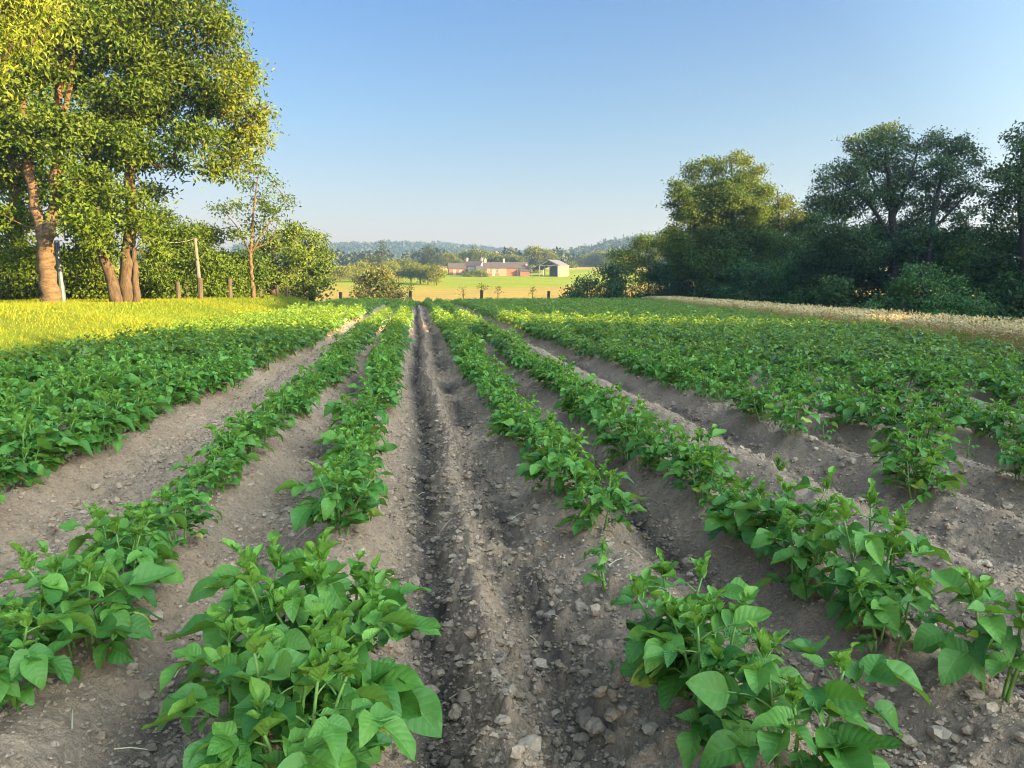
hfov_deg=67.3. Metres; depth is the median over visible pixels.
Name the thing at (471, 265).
farmhouse
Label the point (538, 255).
tree
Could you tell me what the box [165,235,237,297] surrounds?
bush
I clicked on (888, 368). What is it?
potato plant
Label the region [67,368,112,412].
potato plant
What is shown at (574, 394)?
potato plant
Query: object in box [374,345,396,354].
potato plant
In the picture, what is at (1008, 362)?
potato plant
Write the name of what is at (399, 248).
distant forest
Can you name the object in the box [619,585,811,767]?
potato plant
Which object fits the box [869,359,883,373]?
potato plant
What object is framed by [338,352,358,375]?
potato plant
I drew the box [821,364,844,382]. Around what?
potato plant
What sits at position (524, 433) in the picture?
potato plant
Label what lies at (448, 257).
tree
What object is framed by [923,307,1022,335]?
undergrowth
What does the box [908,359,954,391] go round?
potato plant
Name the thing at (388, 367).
potato plant
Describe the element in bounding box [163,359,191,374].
potato plant
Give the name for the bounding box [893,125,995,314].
alder tree
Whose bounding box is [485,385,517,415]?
potato plant
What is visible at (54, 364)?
potato plant
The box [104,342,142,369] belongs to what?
potato plant
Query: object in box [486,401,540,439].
potato plant
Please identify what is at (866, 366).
potato plant
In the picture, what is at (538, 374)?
potato plant
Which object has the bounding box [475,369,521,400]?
potato plant
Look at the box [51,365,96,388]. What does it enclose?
potato plant
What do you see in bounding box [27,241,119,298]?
bush
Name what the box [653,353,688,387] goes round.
potato plant
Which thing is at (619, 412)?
potato plant
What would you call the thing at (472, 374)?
potato plant
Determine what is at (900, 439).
potato plant
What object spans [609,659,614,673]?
weed
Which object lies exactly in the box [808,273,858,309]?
bush
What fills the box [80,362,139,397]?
potato plant
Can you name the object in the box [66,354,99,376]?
potato plant
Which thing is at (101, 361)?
potato plant
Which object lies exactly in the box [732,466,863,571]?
potato plant
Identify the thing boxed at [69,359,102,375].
potato plant
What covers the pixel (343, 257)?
valley wood
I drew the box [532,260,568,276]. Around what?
barn
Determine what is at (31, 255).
bush
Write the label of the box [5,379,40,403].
potato plant
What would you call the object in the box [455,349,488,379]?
potato plant
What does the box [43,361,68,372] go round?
potato plant
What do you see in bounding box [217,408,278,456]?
potato plant
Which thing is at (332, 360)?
potato plant
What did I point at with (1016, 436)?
potato plant
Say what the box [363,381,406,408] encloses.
potato plant
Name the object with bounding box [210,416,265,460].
potato plant
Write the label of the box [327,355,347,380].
potato plant
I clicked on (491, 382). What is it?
potato plant
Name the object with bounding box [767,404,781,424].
potato plant
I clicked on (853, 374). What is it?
potato plant
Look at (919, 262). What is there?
bush
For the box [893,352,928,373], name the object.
potato plant
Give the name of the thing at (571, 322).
potato crop
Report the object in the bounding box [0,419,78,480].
potato plant
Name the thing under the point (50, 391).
potato plant
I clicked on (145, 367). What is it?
potato plant
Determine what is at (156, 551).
potato plant
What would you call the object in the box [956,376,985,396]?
potato plant
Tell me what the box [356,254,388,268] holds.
tree
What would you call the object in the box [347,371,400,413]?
potato plant
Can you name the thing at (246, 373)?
potato plant
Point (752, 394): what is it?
potato plant
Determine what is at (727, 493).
potato plant
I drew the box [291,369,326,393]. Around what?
potato plant
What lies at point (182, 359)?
potato plant
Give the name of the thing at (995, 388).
potato plant
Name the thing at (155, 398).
potato plant
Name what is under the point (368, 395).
potato plant
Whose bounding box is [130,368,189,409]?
potato plant
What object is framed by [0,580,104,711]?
potato plant
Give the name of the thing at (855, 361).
potato plant
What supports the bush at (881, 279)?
on the ground at (447, 287)
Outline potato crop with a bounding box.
[0,296,1023,382]
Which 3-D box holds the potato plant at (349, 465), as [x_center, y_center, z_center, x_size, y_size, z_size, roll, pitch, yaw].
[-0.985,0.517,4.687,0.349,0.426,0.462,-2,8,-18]
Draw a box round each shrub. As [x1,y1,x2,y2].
[347,264,408,302]
[955,288,999,318]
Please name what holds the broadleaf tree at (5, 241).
on the ground at (447, 287)
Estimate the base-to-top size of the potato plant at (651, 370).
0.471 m
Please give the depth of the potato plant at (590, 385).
8.37 m
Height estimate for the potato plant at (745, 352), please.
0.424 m
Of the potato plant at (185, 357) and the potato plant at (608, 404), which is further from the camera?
the potato plant at (185, 357)
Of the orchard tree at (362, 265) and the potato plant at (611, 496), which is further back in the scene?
the orchard tree at (362, 265)
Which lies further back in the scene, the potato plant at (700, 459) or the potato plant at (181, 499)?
the potato plant at (700, 459)
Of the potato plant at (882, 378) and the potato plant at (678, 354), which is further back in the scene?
the potato plant at (678, 354)
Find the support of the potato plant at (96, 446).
on the soil
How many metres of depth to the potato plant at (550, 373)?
9.53 m
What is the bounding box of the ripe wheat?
[641,295,1023,354]
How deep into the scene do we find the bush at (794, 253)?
60.22 m
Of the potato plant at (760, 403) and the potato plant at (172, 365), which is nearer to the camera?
the potato plant at (760, 403)
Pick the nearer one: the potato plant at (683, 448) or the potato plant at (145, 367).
the potato plant at (683, 448)
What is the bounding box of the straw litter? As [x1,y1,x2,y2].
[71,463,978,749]
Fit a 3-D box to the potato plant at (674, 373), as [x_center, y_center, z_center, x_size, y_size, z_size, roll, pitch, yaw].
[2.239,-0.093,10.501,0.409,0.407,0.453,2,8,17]
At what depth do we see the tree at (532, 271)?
298.51 m
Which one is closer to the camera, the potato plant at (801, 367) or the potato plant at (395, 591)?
the potato plant at (395, 591)
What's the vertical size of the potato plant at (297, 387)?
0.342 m
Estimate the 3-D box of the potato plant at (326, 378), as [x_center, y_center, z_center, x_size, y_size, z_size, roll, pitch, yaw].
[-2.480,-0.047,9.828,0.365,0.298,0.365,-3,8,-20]
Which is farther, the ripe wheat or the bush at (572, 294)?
the bush at (572, 294)
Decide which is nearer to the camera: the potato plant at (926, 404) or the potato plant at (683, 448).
the potato plant at (683, 448)
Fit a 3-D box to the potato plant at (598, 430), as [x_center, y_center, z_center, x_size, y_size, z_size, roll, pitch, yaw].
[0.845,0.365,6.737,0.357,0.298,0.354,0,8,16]
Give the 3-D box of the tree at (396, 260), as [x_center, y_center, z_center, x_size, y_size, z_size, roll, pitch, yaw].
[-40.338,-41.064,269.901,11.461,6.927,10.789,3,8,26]
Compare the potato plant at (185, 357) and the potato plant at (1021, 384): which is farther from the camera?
the potato plant at (185, 357)
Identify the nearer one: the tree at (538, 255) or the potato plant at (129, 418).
the potato plant at (129, 418)
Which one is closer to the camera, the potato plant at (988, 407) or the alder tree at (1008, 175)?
the potato plant at (988, 407)
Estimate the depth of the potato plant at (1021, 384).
8.83 m
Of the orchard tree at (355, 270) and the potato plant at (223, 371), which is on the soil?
the potato plant at (223, 371)
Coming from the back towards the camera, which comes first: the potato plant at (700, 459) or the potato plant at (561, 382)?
the potato plant at (561, 382)
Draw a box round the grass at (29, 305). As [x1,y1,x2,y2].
[0,294,318,363]
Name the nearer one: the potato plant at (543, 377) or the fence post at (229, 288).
the potato plant at (543, 377)
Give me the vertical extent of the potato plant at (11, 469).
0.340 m
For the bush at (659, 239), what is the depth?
79.66 m
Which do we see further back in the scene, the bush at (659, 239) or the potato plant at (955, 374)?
the bush at (659, 239)
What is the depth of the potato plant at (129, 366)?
9.40 m
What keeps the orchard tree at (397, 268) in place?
on the ground at (447, 287)
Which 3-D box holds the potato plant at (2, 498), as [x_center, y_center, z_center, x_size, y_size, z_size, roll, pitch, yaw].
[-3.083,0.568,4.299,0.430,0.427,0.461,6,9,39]
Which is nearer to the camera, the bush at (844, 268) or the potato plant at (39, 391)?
the potato plant at (39, 391)
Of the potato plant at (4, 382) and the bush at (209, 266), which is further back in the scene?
the bush at (209, 266)
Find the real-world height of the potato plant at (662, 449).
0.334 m
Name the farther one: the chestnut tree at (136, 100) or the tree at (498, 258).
the tree at (498, 258)
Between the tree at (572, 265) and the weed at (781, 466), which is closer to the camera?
the weed at (781, 466)
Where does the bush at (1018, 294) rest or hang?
on the ground at (447, 287)
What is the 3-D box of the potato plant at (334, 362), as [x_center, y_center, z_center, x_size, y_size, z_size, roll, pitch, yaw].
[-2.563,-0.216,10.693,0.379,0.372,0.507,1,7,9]
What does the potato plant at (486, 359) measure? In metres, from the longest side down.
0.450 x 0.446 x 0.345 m
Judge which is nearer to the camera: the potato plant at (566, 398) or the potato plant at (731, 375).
the potato plant at (566, 398)
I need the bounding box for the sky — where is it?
[0,0,1023,251]
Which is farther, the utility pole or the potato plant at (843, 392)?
the utility pole
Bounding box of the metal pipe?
[54,240,65,300]
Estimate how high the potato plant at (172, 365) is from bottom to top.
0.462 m
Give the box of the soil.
[0,304,1023,767]
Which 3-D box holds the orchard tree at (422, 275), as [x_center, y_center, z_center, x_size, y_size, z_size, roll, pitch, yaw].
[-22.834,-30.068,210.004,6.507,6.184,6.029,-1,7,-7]
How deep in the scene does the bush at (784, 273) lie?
53.63 m
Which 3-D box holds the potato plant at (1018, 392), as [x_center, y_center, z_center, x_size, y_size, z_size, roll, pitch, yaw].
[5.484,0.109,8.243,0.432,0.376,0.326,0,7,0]
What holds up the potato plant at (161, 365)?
on the soil
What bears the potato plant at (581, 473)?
on the soil
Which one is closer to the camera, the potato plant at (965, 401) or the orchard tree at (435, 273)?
the potato plant at (965, 401)
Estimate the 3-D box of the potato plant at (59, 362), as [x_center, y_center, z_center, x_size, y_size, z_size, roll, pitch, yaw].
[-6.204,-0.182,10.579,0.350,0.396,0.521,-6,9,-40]
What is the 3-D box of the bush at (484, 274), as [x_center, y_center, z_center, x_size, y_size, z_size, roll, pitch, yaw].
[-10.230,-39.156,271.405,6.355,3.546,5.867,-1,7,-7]
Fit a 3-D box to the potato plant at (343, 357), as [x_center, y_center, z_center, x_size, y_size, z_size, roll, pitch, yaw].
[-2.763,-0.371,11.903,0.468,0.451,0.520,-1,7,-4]
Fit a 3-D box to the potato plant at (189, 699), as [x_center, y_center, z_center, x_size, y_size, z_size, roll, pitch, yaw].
[-0.757,0.866,2.135,0.473,0.421,0.569,-6,10,-41]
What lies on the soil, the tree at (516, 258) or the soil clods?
the soil clods
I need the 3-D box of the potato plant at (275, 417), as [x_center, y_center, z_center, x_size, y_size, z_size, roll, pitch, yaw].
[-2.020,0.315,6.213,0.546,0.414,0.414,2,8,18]
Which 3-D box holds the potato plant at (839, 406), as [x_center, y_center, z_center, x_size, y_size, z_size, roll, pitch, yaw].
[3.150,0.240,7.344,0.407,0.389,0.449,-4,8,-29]
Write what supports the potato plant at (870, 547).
on the soil
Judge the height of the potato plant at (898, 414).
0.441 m
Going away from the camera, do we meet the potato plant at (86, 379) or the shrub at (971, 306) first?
the potato plant at (86, 379)
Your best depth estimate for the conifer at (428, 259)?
274.44 m
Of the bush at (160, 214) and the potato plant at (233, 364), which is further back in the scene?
the bush at (160, 214)
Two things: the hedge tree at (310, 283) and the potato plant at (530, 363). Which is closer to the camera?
the potato plant at (530, 363)
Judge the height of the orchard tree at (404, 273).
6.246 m
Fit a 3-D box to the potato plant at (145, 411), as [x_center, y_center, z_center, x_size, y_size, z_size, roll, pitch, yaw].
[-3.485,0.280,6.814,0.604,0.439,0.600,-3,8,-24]
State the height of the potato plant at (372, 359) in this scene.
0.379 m
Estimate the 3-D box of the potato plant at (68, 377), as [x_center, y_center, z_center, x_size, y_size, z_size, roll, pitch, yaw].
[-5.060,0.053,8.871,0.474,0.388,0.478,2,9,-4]
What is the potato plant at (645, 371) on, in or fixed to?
on the soil
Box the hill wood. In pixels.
[555,232,660,255]
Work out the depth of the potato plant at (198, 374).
8.98 m
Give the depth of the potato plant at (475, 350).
12.02 m
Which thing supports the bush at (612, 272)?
on the ground at (447, 287)
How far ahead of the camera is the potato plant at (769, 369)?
10.60 m
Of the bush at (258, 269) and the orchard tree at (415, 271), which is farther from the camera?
the orchard tree at (415, 271)
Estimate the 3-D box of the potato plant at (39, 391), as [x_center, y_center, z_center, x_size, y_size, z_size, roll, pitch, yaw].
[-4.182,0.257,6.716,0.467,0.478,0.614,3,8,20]
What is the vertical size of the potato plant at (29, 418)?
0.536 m
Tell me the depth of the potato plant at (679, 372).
9.72 m
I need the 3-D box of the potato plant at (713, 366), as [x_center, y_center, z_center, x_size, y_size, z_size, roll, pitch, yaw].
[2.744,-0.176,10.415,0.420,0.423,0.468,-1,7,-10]
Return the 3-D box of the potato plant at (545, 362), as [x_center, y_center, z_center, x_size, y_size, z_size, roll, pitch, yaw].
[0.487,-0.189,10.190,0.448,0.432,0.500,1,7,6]
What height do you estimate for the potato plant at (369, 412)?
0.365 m
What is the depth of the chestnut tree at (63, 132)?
28.74 m
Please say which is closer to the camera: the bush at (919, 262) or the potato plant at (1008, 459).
the potato plant at (1008, 459)
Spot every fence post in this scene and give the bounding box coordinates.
[175,282,180,298]
[197,277,202,298]
[227,279,232,297]
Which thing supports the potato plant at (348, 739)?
on the soil
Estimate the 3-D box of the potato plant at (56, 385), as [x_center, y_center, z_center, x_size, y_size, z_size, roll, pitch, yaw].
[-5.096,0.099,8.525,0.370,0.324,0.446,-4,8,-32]
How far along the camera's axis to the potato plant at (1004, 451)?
5.52 m
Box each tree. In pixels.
[0,0,93,114]
[0,0,107,298]
[0,0,160,302]
[35,22,177,279]
[56,0,289,302]
[202,160,301,298]
[238,219,320,296]
[279,226,346,301]
[327,264,357,282]
[345,262,365,281]
[355,260,372,276]
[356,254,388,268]
[376,261,402,274]
[389,258,402,275]
[389,264,403,280]
[397,262,416,282]
[398,256,419,267]
[406,263,426,283]
[416,262,432,284]
[423,263,448,284]
[438,251,465,266]
[455,249,471,262]
[465,248,491,261]
[486,250,498,261]
[489,253,515,261]
[505,254,530,261]
[523,245,561,265]
[528,263,540,273]
[564,261,579,267]
[573,254,588,266]
[582,250,607,266]
[596,249,626,265]
[655,148,786,288]
[753,181,819,288]
[790,117,939,314]
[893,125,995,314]
[969,120,1023,318]
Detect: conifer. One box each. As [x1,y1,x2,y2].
[375,240,388,276]
[419,244,436,266]
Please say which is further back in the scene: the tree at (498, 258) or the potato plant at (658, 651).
the tree at (498, 258)
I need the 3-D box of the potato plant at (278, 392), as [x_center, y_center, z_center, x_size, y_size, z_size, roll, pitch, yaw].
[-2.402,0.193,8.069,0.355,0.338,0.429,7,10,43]
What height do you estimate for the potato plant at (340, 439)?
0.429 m
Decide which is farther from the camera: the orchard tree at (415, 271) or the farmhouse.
the farmhouse
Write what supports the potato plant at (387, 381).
on the soil
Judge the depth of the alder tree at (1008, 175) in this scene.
35.97 m
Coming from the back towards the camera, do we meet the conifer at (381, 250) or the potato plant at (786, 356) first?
the conifer at (381, 250)
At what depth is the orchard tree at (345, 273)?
213.91 m
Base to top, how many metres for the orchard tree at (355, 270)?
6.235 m
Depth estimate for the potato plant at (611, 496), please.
4.11 m
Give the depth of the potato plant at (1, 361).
10.37 m
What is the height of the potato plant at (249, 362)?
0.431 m
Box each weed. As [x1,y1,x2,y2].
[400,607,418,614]
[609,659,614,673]
[774,453,789,471]
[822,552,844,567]
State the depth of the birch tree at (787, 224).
65.68 m
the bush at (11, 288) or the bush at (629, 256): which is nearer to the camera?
the bush at (11, 288)
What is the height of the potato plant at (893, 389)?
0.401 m
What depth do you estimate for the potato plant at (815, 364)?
11.01 m
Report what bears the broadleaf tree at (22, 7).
on the ground at (447, 287)
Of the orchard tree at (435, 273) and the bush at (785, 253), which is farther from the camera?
the orchard tree at (435, 273)
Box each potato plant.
[0,352,15,373]
[0,356,46,386]
[0,365,28,390]
[0,374,12,388]
[0,378,36,410]
[0,392,61,425]
[0,404,20,444]
[0,407,22,458]
[0,408,25,443]
[0,409,80,466]
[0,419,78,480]
[0,442,48,491]
[0,482,5,501]
[0,540,175,670]
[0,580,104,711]
[0,584,96,648]
[1,385,64,423]
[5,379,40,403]
[11,406,98,463]
[18,359,68,376]
[20,359,59,387]
[28,365,101,424]
[29,370,112,412]
[34,398,72,425]
[42,377,69,395]
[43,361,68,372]
[46,356,74,372]
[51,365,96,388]
[53,374,79,388]
[58,418,116,454]
[58,491,188,572]
[63,361,93,383]
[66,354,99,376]
[66,388,139,435]
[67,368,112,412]
[67,501,184,607]
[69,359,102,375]
[74,403,131,452]
[75,356,113,373]
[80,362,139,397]
[81,390,155,436]
[102,356,160,394]
[102,365,136,396]
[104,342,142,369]
[104,358,126,373]
[104,384,172,432]
[108,354,161,391]
[122,345,154,367]
[124,485,221,547]
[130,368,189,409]
[133,385,172,417]
[135,356,169,387]
[140,387,167,423]
[141,352,177,377]
[141,604,340,744]
[148,353,181,383]
[152,366,202,409]
[157,469,215,513]
[161,367,202,404]
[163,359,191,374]
[164,354,189,375]
[165,526,353,704]
[169,362,214,401]
[169,445,245,503]
[174,352,205,368]
[182,602,415,767]
[185,359,221,392]
[193,420,260,473]
[195,353,239,394]
[195,443,246,485]
[199,357,241,386]
[206,359,242,392]
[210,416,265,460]
[212,339,255,370]
[217,354,254,383]
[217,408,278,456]
[218,548,442,750]
[224,344,253,366]
[224,399,291,444]
[227,361,254,388]
[228,358,253,379]
[258,385,303,427]
[263,386,301,410]
[272,550,431,642]
[274,461,388,535]
[276,384,319,419]
[284,380,309,401]
[287,364,315,386]
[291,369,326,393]
[294,371,328,392]
[294,382,321,400]
[307,368,333,387]
[311,355,341,377]
[312,457,393,516]
[313,415,378,458]
[314,352,335,376]
[317,346,349,362]
[318,435,379,499]
[319,427,397,472]
[321,360,349,388]
[322,354,348,376]
[324,390,393,434]
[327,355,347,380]
[333,412,379,450]
[334,405,385,443]
[337,387,385,426]
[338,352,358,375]
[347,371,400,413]
[363,357,397,380]
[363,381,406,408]
[364,352,393,371]
[364,362,402,379]
[365,363,403,393]
[367,343,404,372]
[367,371,405,397]
[372,345,404,369]
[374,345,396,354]
[452,337,490,364]
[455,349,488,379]
[456,358,494,380]
[459,350,484,372]
[462,349,485,359]
[467,355,504,385]
[469,362,485,384]
[472,372,492,396]
[473,354,498,363]
[474,361,508,382]
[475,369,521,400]
[475,373,510,395]
[477,379,504,412]
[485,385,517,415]
[486,399,525,436]
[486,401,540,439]
[492,384,523,403]
[501,392,541,419]
[501,403,573,457]
[507,408,556,446]
[510,345,532,371]
[514,419,599,495]
[518,350,542,365]
[521,354,539,370]
[526,355,542,374]
[526,361,544,381]
[526,424,567,457]
[531,354,565,381]
[532,355,552,376]
[533,359,561,388]
[539,356,580,391]
[540,428,588,475]
[546,450,633,514]
[550,368,585,398]
[551,367,580,390]
[553,373,598,422]
[553,468,647,535]
[561,373,602,412]
[562,374,604,399]
[572,399,601,422]
[575,383,630,430]
[582,535,613,592]
[587,399,666,465]
[588,409,618,436]
[596,394,658,444]
[611,347,636,367]
[611,547,753,710]
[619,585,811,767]
[620,346,649,373]
[626,349,650,374]
[626,416,684,470]
[633,356,652,375]
[641,350,675,381]
[642,363,657,378]
[644,430,695,479]
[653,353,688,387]
[656,424,741,485]
[658,355,705,389]
[661,442,741,506]
[662,363,688,386]
[664,346,683,361]
[667,347,700,368]
[679,370,702,392]
[685,620,930,767]
[687,350,711,375]
[689,370,724,399]
[697,353,732,377]
[697,476,776,530]
[699,354,730,384]
[700,480,783,547]
[705,381,732,402]
[706,347,732,363]
[713,359,756,389]
[715,366,745,385]
[721,355,743,367]
[722,380,751,409]
[728,349,757,375]
[730,382,788,423]
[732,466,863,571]
[736,355,768,376]
[742,381,780,413]
[751,504,856,602]
[754,360,790,386]
[756,361,783,378]
[762,387,819,435]
[765,375,781,386]
[767,374,800,399]
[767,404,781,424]
[778,351,801,368]
[780,361,807,386]
[782,353,811,375]
[787,367,823,389]
[789,373,830,411]
[796,353,831,375]
[812,478,950,629]
[813,567,955,653]
[814,362,834,382]
[814,417,837,441]
[816,388,863,425]
[819,373,857,402]
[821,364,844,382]
[827,348,862,372]
[833,389,867,415]
[836,364,863,382]
[836,384,899,430]
[843,355,872,375]
[851,359,889,389]
[854,368,897,400]
[867,393,947,441]
[867,438,884,456]
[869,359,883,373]
[870,361,910,383]
[870,415,963,482]
[871,440,966,503]
[878,376,915,408]
[886,355,928,389]
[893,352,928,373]
[898,402,966,448]
[899,393,939,414]
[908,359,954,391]
[913,567,1023,702]
[917,355,945,378]
[918,375,970,413]
[923,364,966,392]
[930,353,967,377]
[936,388,984,417]
[944,398,982,429]
[944,434,980,458]
[950,362,991,388]
[954,403,1004,433]
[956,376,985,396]
[962,399,1015,430]
[969,367,1008,395]
[973,398,1023,442]
[980,364,1021,400]
[982,351,1018,383]
[993,437,1023,480]
[998,440,1013,468]
[999,376,1023,405]
[1003,363,1023,381]
[1004,422,1023,445]
[1018,376,1023,396]
[1018,432,1023,443]
[1021,448,1023,475]
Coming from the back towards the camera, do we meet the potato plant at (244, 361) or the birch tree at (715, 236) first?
the birch tree at (715, 236)
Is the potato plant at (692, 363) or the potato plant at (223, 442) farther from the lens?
the potato plant at (692, 363)
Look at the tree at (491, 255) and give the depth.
342.17 m
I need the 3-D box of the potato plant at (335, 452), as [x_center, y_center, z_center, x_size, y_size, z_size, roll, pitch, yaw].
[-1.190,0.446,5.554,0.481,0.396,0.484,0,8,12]
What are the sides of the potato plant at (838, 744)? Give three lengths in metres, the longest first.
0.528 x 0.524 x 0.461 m
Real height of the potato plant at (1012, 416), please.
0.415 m
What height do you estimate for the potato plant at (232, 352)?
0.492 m
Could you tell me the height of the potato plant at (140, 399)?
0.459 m
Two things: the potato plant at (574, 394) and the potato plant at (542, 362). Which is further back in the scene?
the potato plant at (542, 362)
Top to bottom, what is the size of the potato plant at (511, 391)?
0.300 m
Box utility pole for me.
[193,238,200,277]
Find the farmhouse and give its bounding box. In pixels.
[465,257,483,274]
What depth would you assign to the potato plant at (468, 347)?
12.30 m
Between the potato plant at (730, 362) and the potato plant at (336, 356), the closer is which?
the potato plant at (730, 362)
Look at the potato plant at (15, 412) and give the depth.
6.01 m
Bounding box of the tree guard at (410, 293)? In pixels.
[403,283,414,297]
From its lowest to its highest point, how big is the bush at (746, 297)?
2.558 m
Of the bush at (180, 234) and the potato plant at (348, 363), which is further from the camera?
the bush at (180, 234)
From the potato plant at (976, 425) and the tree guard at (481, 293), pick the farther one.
the tree guard at (481, 293)
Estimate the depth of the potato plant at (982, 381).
9.58 m
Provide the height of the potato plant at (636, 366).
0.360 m
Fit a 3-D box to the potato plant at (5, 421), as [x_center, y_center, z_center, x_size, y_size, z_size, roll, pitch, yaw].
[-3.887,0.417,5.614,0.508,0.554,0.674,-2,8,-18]
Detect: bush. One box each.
[0,249,40,299]
[5,236,66,298]
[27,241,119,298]
[65,262,140,299]
[112,246,194,298]
[136,199,186,245]
[138,216,211,278]
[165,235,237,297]
[182,218,238,263]
[197,249,256,298]
[217,245,278,298]
[460,270,474,276]
[470,269,482,275]
[477,268,490,276]
[557,284,587,298]
[565,274,605,298]
[588,258,632,297]
[590,282,634,298]
[599,245,651,297]
[626,231,668,297]
[634,255,674,297]
[646,224,683,276]
[654,260,703,296]
[680,258,734,299]
[706,250,765,300]
[727,288,765,301]
[738,257,790,302]
[758,252,826,304]
[765,231,799,283]
[778,231,828,295]
[778,243,856,309]
[783,283,824,305]
[803,251,882,309]
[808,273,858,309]
[829,225,881,302]
[848,234,907,311]
[853,260,992,315]
[874,240,936,312]
[909,241,976,311]
[916,234,1003,313]
[932,220,983,298]
[949,245,1018,317]
[960,224,1019,309]
[980,265,1023,321]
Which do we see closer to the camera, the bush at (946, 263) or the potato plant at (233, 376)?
the potato plant at (233, 376)
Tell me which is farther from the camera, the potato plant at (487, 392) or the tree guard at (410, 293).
the tree guard at (410, 293)
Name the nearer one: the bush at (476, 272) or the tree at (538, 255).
the bush at (476, 272)
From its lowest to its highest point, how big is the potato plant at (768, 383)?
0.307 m
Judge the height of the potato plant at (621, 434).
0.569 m
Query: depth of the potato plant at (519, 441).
6.30 m
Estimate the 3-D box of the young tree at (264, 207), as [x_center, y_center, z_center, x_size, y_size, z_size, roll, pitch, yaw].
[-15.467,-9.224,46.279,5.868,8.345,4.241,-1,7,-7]
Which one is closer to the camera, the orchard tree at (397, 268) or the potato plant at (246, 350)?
the potato plant at (246, 350)
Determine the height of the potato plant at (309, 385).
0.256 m
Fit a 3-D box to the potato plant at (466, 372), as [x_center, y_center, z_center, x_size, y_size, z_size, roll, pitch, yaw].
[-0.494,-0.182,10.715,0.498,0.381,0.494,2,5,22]
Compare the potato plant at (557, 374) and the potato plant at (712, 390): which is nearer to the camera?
the potato plant at (712, 390)
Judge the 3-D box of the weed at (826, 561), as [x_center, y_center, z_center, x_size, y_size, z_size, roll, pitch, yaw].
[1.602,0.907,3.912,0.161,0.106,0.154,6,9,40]
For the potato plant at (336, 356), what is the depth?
11.54 m
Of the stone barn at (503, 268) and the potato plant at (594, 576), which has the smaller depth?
the potato plant at (594, 576)
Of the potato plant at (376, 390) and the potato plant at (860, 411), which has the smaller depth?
the potato plant at (860, 411)
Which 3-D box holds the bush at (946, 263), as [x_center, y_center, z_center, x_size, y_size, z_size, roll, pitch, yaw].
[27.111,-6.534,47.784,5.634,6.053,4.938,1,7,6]
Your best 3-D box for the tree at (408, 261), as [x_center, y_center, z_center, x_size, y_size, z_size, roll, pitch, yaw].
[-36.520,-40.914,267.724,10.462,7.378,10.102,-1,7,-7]
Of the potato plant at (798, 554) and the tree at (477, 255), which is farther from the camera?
the tree at (477, 255)
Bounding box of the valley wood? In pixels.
[280,245,667,266]
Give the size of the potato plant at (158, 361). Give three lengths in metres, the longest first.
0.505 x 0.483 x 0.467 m
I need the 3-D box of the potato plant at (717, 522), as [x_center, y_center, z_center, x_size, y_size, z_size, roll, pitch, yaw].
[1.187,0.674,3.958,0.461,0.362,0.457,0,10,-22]
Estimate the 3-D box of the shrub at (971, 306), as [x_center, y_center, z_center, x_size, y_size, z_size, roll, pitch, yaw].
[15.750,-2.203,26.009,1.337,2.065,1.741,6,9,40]
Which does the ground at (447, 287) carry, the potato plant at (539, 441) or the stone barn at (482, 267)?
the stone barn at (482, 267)
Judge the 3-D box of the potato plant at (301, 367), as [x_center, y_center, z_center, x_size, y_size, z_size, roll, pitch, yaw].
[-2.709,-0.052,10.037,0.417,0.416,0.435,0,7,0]
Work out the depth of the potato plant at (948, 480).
4.95 m
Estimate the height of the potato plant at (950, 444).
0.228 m
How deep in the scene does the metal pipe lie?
30.96 m
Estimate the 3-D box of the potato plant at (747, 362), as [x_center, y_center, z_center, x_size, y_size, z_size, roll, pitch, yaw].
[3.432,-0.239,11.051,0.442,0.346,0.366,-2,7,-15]
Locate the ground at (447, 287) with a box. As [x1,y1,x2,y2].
[0,250,1015,363]
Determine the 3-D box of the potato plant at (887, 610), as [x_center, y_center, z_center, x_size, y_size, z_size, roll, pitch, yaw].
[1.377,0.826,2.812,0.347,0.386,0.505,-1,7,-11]
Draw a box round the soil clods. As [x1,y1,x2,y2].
[0,332,1023,767]
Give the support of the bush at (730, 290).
on the ground at (447, 287)
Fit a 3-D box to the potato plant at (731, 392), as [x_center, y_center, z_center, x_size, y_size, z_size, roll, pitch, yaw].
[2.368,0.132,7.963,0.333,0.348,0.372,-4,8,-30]
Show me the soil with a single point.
(118, 692)
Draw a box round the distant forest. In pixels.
[231,239,579,265]
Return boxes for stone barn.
[447,263,465,274]
[476,266,486,275]
[483,258,528,275]
[519,264,529,275]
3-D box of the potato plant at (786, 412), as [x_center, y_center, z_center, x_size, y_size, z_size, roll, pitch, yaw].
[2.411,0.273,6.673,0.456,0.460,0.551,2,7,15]
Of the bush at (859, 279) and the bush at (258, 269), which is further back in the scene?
the bush at (859, 279)
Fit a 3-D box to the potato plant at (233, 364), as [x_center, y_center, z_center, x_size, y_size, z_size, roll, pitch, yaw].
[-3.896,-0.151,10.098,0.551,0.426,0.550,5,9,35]
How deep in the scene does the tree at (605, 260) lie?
368.53 m
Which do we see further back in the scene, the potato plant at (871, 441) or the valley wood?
the valley wood
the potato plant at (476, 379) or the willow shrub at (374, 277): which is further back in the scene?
the willow shrub at (374, 277)
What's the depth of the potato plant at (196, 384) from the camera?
8.66 m
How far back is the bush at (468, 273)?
270.46 m
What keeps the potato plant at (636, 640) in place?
on the soil
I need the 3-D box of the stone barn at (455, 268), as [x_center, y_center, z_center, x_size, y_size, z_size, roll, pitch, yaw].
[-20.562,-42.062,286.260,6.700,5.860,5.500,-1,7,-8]
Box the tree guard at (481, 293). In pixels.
[476,283,488,298]
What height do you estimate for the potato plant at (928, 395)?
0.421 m
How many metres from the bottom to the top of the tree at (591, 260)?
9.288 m
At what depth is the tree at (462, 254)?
337.98 m

